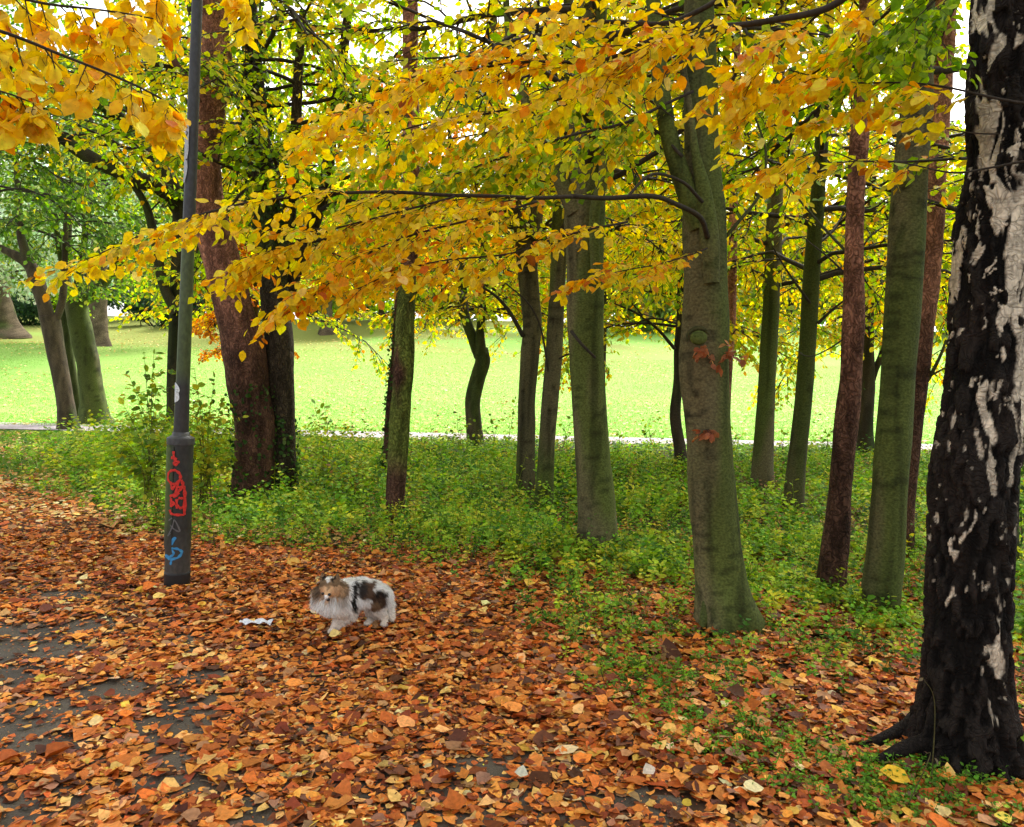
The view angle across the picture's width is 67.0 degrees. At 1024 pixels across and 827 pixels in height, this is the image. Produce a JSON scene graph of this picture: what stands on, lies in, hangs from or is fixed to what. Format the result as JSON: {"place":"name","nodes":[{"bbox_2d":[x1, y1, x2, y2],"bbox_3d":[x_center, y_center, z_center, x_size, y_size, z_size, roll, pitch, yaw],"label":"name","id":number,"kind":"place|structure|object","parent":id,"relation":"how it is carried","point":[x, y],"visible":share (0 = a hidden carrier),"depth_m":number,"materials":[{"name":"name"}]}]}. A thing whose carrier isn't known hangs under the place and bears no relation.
{"place":"outdoors","nodes":[
{"label":"outdoors","id":0,"kind":"place"},
{"bbox_2d":[0,544,698,826],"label":"tarmac path","id":1,"kind":"structure","parent":0,"point":[118,686],"depth_m":3.68,"materials":[{"name":"grey asphalt"}]},
{"bbox_2d":[88,715,103,724],"bbox_3d":[-1.951,1.435,3.620,0.054,0.027,0.051,3,4,23],"label":"fallen leaf","id":2,"kind":"object","parent":1,"relation":"on","point":[96,719],"visible":1,"depth_m":3.63,"materials":[{"name":"plant"}]},
{"bbox_2d":[643,763,654,773],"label":"fallen leaf","id":3,"kind":"object","parent":1,"relation":"on","point":[648,769],"visible":1,"depth_m":3.26,"materials":[{"name":"beige plant"}]},
{"bbox_2d":[0,422,932,449],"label":"footpath","id":4,"kind":"structure","parent":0,"point":[35,426],"depth_m":19.78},
{"bbox_2d":[0,0,968,330],"label":"sky","id":5,"kind":"structure","parent":0,"point":[958,110],"materials":[{"name":"white"}]},
{"bbox_2d":[0,316,1023,826],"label":"ground","id":6,"kind":"structure","parent":0,"point":[326,346],"depth_m":29.55,"materials":[{"name":"green plant"}]},
{"bbox_2d":[11,290,54,325],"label":"bush","id":7,"kind":"object","parent":6,"relation":"on","point":[25,311],"visible":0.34,"depth_m":58.45,"materials":[{"name":"green plant"}]},
{"bbox_2d":[0,145,90,338],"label":"willow tree","id":8,"kind":"object","parent":6,"relation":"on","point":[11,327],"visible":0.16,"depth_m":47.40,"materials":[{"name":"green plant"}]},
{"bbox_2d":[61,159,79,413],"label":"maple tree","id":9,"kind":"object","parent":6,"relation":"on","point":[72,366],"visible":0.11,"depth_m":21.48,"materials":[{"name":"brown wood"}]},
{"bbox_2d":[0,0,160,259],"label":"young tree","id":10,"kind":"object","parent":6,"relation":"on","point":[59,201],"visible":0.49,"depth_m":14.43,"materials":[{"name":"green plant"}]},
{"bbox_2d":[0,87,170,423],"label":"maple tree","id":11,"kind":"object","parent":6,"relation":"on","point":[88,365],"visible":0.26,"depth_m":21.03,"materials":[{"name":"green plant"}]},
{"bbox_2d":[0,71,194,429],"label":"maple tree","id":12,"kind":"object","parent":6,"relation":"on","point":[49,318],"visible":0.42,"depth_m":19.12,"materials":[{"name":"green plant"}]},
{"bbox_2d":[0,83,201,346],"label":"willow tree","id":13,"kind":"object","parent":6,"relation":"on","point":[99,320],"visible":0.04,"depth_m":42.07,"materials":[{"name":"green plant"}]},
{"bbox_2d":[0,0,259,161],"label":"beech tree","id":14,"kind":"object","parent":6,"relation":"on","point":[157,125],"visible":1,"depth_m":2.09,"materials":[{"name":"yellow plant"}]},
{"bbox_2d":[93,349,194,517],"bbox_3d":[-4.106,0.245,8.486,1.052,1.928,0.954,2,3,11],"label":"shrub","id":15,"kind":"object","parent":6,"relation":"on","point":[150,471],"visible":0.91,"depth_m":8.57,"materials":[{"name":"green plant"}]},
{"bbox_2d":[107,286,207,327],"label":"bush","id":16,"kind":"object","parent":6,"relation":"on","point":[143,303],"visible":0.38,"depth_m":57.18,"materials":[{"name":"green plant"}]},
{"bbox_2d":[0,0,335,447],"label":"oak tree","id":17,"kind":"object","parent":6,"relation":"on","point":[93,159],"visible":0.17,"depth_m":14.10,"materials":[{"name":"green plant"}]},
{"bbox_2d":[164,0,202,587],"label":"lamp post","id":18,"kind":"object","parent":6,"relation":"on","point":[180,441],"visible":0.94,"depth_m":5.84,"materials":[{"name":"metal"}]},
{"bbox_2d":[164,445,173,549],"bbox_3d":[-2.620,0.638,5.893,0.058,0.791,0.164,-1,4,-36],"label":"access door","id":19,"kind":"structure","parent":18,"relation":"in","point":[169,462],"depth_m":5.86,"materials":[{"name":"paint"}]},
{"bbox_2d":[159,368,248,513],"bbox_3d":[-3.535,0.339,8.998,0.989,1.716,0.953,1,3,0],"label":"shrub","id":20,"kind":"object","parent":6,"relation":"on","point":[205,469],"visible":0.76,"depth_m":8.92,"materials":[{"name":"green plant"}]},
{"bbox_2d":[164,0,279,506],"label":"pine tree","id":21,"kind":"object","parent":6,"relation":"on","point":[247,382],"visible":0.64,"depth_m":9.12,"materials":[{"name":"brown plant"}]},
{"bbox_2d":[194,303,260,325],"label":"bush","id":22,"kind":"object","parent":6,"relation":"on","point":[212,310],"visible":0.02,"depth_m":58.45,"materials":[{"name":"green plant"}]},
{"bbox_2d":[192,116,299,427],"bbox_3d":[-6.010,-2.751,16.424,2.486,7.147,2.168,3,4,34],"label":"hornbeam tree","id":23,"kind":"object","parent":6,"relation":"on","point":[203,322],"visible":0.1,"depth_m":16.25,"materials":[{"name":"yellow plant"}]},
{"bbox_2d":[109,0,389,384],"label":"young tree","id":24,"kind":"object","parent":6,"relation":"on","point":[317,317],"visible":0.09,"depth_m":17.33,"materials":[{"name":"yellow plant"}]},
{"bbox_2d":[112,0,401,304],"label":"young tree","id":25,"kind":"object","parent":6,"relation":"on","point":[280,46],"visible":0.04,"depth_m":15.11,"materials":[{"name":"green plant"}]},
{"bbox_2d":[0,0,552,495],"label":"ivy tree","id":26,"kind":"object","parent":6,"relation":"on","point":[254,156],"visible":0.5,"depth_m":9.27,"materials":[{"name":"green plant"}]},
{"bbox_2d":[247,168,394,335],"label":"chestnut tree","id":27,"kind":"object","parent":6,"relation":"on","point":[325,330],"visible":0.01,"depth_m":55.20,"materials":[{"name":"yellow plant"}]},
{"bbox_2d":[297,398,358,500],"bbox_3d":[-2.414,0.490,9.722,0.938,1.363,0.688,1,3,0],"label":"shrub","id":28,"kind":"object","parent":6,"relation":"on","point":[318,411],"visible":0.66,"depth_m":9.69,"materials":[{"name":"green plant"}]},
{"bbox_2d":[304,442,384,505],"bbox_3d":[-1.948,0.769,9.395,1.067,0.862,0.642,1,3,0],"label":"shrub","id":29,"kind":"object","parent":6,"relation":"on","point":[343,475],"visible":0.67,"depth_m":9.31,"materials":[{"name":"green plant"}]},
{"bbox_2d":[5,0,769,638],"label":"beech tree","id":30,"kind":"object","parent":6,"relation":"on","point":[723,598],"visible":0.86,"depth_m":4.67,"materials":[{"name":"yellow plant"}]},
{"bbox_2d":[378,216,401,472],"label":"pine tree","id":31,"kind":"object","parent":6,"relation":"on","point":[387,399],"visible":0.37,"depth_m":11.14,"materials":[{"name":"plant"}]},
{"bbox_2d":[385,0,419,523],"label":"pine tree","id":32,"kind":"object","parent":6,"relation":"on","point":[402,385],"visible":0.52,"depth_m":8.29,"materials":[{"name":"brown plant"}]},
{"bbox_2d":[303,73,513,293],"bbox_3d":[-2.525,-3.725,17.507,4.671,9.181,4.157,-1,4,-30],"label":"hornbeam tree","id":33,"kind":"object","parent":6,"relation":"on","point":[461,130],"visible":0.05,"depth_m":17.25,"materials":[{"name":"yellow plant"}]},
{"bbox_2d":[410,428,437,454],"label":"sapling","id":34,"kind":"object","parent":6,"relation":"on","point":[421,441],"visible":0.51,"depth_m":13.72,"materials":[{"name":"green plant"}]},
{"bbox_2d":[283,17,612,451],"bbox_3d":[-1.007,-3.538,15.792,6.236,9.294,6.111,2,3,12],"label":"field maple tree","id":35,"kind":"object","parent":6,"relation":"on","point":[479,350],"visible":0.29,"depth_m":16.10,"materials":[{"name":"yellow plant"}]},
{"bbox_2d":[416,216,495,328],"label":"chestnut tree","id":36,"kind":"object","parent":6,"relation":"on","point":[473,252],"depth_m":60.59,"materials":[{"name":"yellow plant"}]},
{"bbox_2d":[437,411,475,450],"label":"sapling","id":37,"kind":"object","parent":6,"relation":"on","point":[474,420],"visible":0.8,"depth_m":15.52,"materials":[{"name":"green plant"}]},
{"bbox_2d":[0,130,963,334],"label":"woodland","id":38,"kind":"object","parent":6,"relation":"on","point":[659,312],"visible":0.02,"depth_m":68.93,"materials":[{"name":"green plant"}]},
{"bbox_2d":[472,412,513,455],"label":"sapling","id":39,"kind":"object","parent":6,"relation":"on","point":[491,422],"visible":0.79,"depth_m":15.25,"materials":[{"name":"green plant"}]},
{"bbox_2d":[495,396,517,443],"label":"sapling","id":40,"kind":"object","parent":6,"relation":"on","point":[513,413],"visible":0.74,"depth_m":16.43,"materials":[{"name":"green plant"}]},
{"bbox_2d":[288,0,726,504],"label":"beech tree","id":41,"kind":"object","parent":6,"relation":"on","point":[530,332],"visible":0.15,"depth_m":9.84,"materials":[{"name":"yellow plant"}]},
{"bbox_2d":[0,325,1023,826],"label":"fallen leaves","id":42,"kind":"object","parent":6,"relation":"on","point":[308,803],"depth_m":4.04,"materials":[{"name":"orange plant"}]},
{"bbox_2d":[239,618,272,624],"bbox_3d":[-1.672,1.360,5.056,0.210,0.031,0.101,1,3,0],"label":"paper scrap","id":43,"kind":"object","parent":42,"relation":"on","point":[245,621],"visible":1,"depth_m":5.05,"materials":[{"name":"paper"}]},
{"bbox_2d":[329,629,339,636],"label":"fallen leaf","id":44,"kind":"object","parent":42,"relation":"on","point":[334,632],"visible":1,"depth_m":4.83,"materials":[{"name":"plant"}]},
{"bbox_2d":[309,573,395,632],"bbox_3d":[-1.020,1.204,5.036,0.605,0.401,0.270,-1,4,-31],"label":"dog","id":45,"kind":"object","parent":42,"relation":"on","point":[345,602],"visible":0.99,"depth_m":4.94},
{"bbox_2d":[515,765,527,776],"bbox_3d":[0.042,1.493,3.226,0.046,0.028,0.047,-1,4,-28],"label":"fallen leaf","id":46,"kind":"object","parent":42,"relation":"on","point":[520,771],"visible":1,"depth_m":3.23,"materials":[{"name":"beige plant"}]},
{"bbox_2d":[524,579,535,585],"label":"fallen leaf","id":47,"kind":"object","parent":42,"relation":"on","point":[527,582],"visible":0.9,"depth_m":6.13,"materials":[{"name":"yellow plant"}]},
{"bbox_2d":[743,779,763,791],"bbox_3d":[0.982,1.517,3.147,0.071,0.016,0.066,4,4,35],"label":"fallen leaf","id":48,"kind":"object","parent":42,"relation":"on","point":[753,787],"visible":1,"depth_m":3.15,"materials":[{"name":"beige plant"}]},
{"bbox_2d":[880,764,909,782],"bbox_3d":[1.603,1.504,3.226,0.091,0.040,0.089,0,3,-17],"label":"fallen leaf","id":49,"kind":"object","parent":42,"relation":"on","point":[900,778],"visible":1,"depth_m":3.24,"materials":[{"name":"yellow plant"}]},
{"bbox_2d":[0,338,1023,826],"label":"undergrowth","id":50,"kind":"object","parent":6,"relation":"on","point":[456,472],"visible":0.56,"depth_m":7.66,"materials":[{"name":"green plant"}]},
{"bbox_2d":[397,0,683,518],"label":"beech tree","id":51,"kind":"object","parent":6,"relation":"on","point":[553,350],"visible":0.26,"depth_m":9.07,"materials":[{"name":"yellow plant"}]},
{"bbox_2d":[556,414,572,451],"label":"sapling","id":52,"kind":"object","parent":6,"relation":"on","point":[563,428],"visible":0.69,"depth_m":15.68,"materials":[{"name":"green plant"}]},
{"bbox_2d":[240,0,893,557],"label":"beech tree","id":53,"kind":"object","parent":6,"relation":"on","point":[596,492],"visible":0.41,"depth_m":7.06,"materials":[{"name":"yellow plant"}]},
{"bbox_2d":[437,0,750,294],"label":"young tree","id":54,"kind":"object","parent":6,"relation":"on","point":[625,215],"depth_m":15.16,"materials":[{"name":"yellow plant"}]},
{"bbox_2d":[608,428,627,453],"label":"sapling","id":55,"kind":"object","parent":6,"relation":"on","point":[617,434],"visible":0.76,"depth_m":15.86,"materials":[{"name":"green plant"}]},
{"bbox_2d":[471,0,766,373],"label":"young tree","id":56,"kind":"object","parent":6,"relation":"on","point":[507,329],"visible":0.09,"depth_m":17.08,"materials":[{"name":"yellow plant"}]},
{"bbox_2d":[267,0,1023,207],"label":"beech tree","id":57,"kind":"object","parent":6,"relation":"on","point":[741,102],"visible":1,"depth_m":3.28,"materials":[{"name":"yellow plant"}]},
{"bbox_2d":[636,412,664,449],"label":"sapling","id":58,"kind":"object","parent":6,"relation":"on","point":[645,426],"visible":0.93,"depth_m":16.50,"materials":[{"name":"green plant"}]},
{"bbox_2d":[537,17,798,477],"bbox_3d":[2.606,-3.350,12.589,4.500,9.150,5.326,1,3,0],"label":"beech","id":59,"kind":"object","parent":6,"relation":"on","point":[618,328],"visible":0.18,"depth_m":12.63,"materials":[{"name":"yellow plant"}]},
{"bbox_2d":[728,6,741,413],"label":"pine tree","id":60,"kind":"object","parent":6,"relation":"on","point":[732,276],"visible":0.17,"depth_m":11.35,"materials":[{"name":"brown plant"}]},
{"bbox_2d":[731,426,752,450],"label":"sapling","id":61,"kind":"object","parent":6,"relation":"on","point":[738,438],"visible":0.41,"depth_m":16.18,"materials":[{"name":"green plant"}]},
{"bbox_2d":[604,0,889,372],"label":"young tree","id":62,"kind":"object","parent":6,"relation":"on","point":[783,320],"visible":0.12,"depth_m":14.13,"materials":[{"name":"yellow plant"}]},
{"bbox_2d":[609,3,885,312],"bbox_3d":[4.054,-5.274,16.136,5.680,12.656,6.523,1,3,0],"label":"young tree","id":63,"kind":"object","parent":6,"relation":"on","point":[829,202],"visible":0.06,"depth_m":15.20,"materials":[{"name":"yellow plant"}]},
{"bbox_2d":[774,421,788,453],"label":"sapling","id":64,"kind":"object","parent":6,"relation":"on","point":[782,440],"visible":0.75,"depth_m":16.65,"materials":[{"name":"green plant"}]},
{"bbox_2d":[604,0,964,494],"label":"beech tree","id":65,"kind":"object","parent":6,"relation":"on","point":[762,467],"visible":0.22,"depth_m":10.78,"materials":[{"name":"green plant"}]},
{"bbox_2d":[607,0,965,613],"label":"beech tree","id":66,"kind":"object","parent":6,"relation":"on","point":[883,569],"visible":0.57,"depth_m":5.56,"materials":[{"name":"green plant"}]},
{"bbox_2d":[634,0,969,520],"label":"beech tree","id":67,"kind":"object","parent":6,"relation":"on","point":[810,267],"visible":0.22,"depth_m":9.18,"materials":[{"name":"yellow plant"}]},
{"bbox_2d":[610,0,1023,793],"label":"birch tree","id":68,"kind":"object","parent":6,"relation":"on","point":[972,522],"visible":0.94,"depth_m":3.33,"materials":[{"name":"black plant"}]},
{"bbox_2d":[619,0,1023,572],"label":"ivy tree","id":69,"kind":"object","parent":6,"relation":"on","point":[946,154],"visible":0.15,"depth_m":6.96,"materials":[{"name":"yellow plant"}]},
{"bbox_2d":[811,428,832,451],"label":"sapling","id":70,"kind":"object","parent":6,"relation":"on","point":[827,436],"visible":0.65,"depth_m":16.41,"materials":[{"name":"green plant"}]},
{"bbox_2d":[793,0,887,593],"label":"pine tree","id":71,"kind":"object","parent":6,"relation":"on","point":[834,547],"visible":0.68,"depth_m":6.04,"materials":[{"name":"brown plant"}]},
{"bbox_2d":[728,2,964,341],"bbox_3d":[7.604,-5.246,16.867,6.079,12.648,5.794,1,3,0],"label":"young tree","id":72,"kind":"object","parent":6,"relation":"on","point":[839,300],"visible":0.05,"depth_m":16.16,"materials":[{"name":"yellow plant"}]},
{"bbox_2d":[743,73,964,456],"bbox_3d":[8.144,-3.934,16.641,6.115,10.218,5.846,4,4,36],"label":"beech","id":73,"kind":"object","parent":6,"relation":"on","point":[871,367],"visible":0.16,"depth_m":16.84,"materials":[{"name":"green plant"}]},
{"bbox_2d":[746,0,967,295],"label":"young tree","id":74,"kind":"object","parent":6,"relation":"on","point":[961,33],"visible":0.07,"depth_m":15.52,"materials":[{"name":"yellow plant"}]},
{"bbox_2d":[902,752,930,815],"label":"sapling","id":75,"kind":"object","parent":6,"relation":"on","point":[909,792],"visible":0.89,"depth_m":3.06,"materials":[{"name":"green plant"}]},
{"bbox_2d":[919,678,937,778],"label":"sapling","id":76,"kind":"object","parent":6,"relation":"on","point":[920,679],"visible":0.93,"depth_m":3.21,"materials":[{"name":"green plant"}]},
{"bbox_2d":[905,0,955,557],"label":"pine tree","id":77,"kind":"object","parent":6,"relation":"on","point":[935,227],"visible":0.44,"depth_m":7.23,"materials":[{"name":"brown plant"}]},
{"bbox_2d":[931,42,969,364],"bbox_3d":[10.256,-5.029,14.136,5.911,12.656,6.367,1,3,0],"label":"young tree","id":78,"kind":"object","parent":6,"relation":"on","point":[962,46],"visible":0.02,"depth_m":14.66,"materials":[{"name":"yellow plant"}]},
{"bbox_2d":[1019,469,1023,548],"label":"sapling","id":79,"kind":"object","parent":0,"point":[1021,522],"visible":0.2,"depth_m":7.70,"materials":[{"name":"green plant"}]}
]}

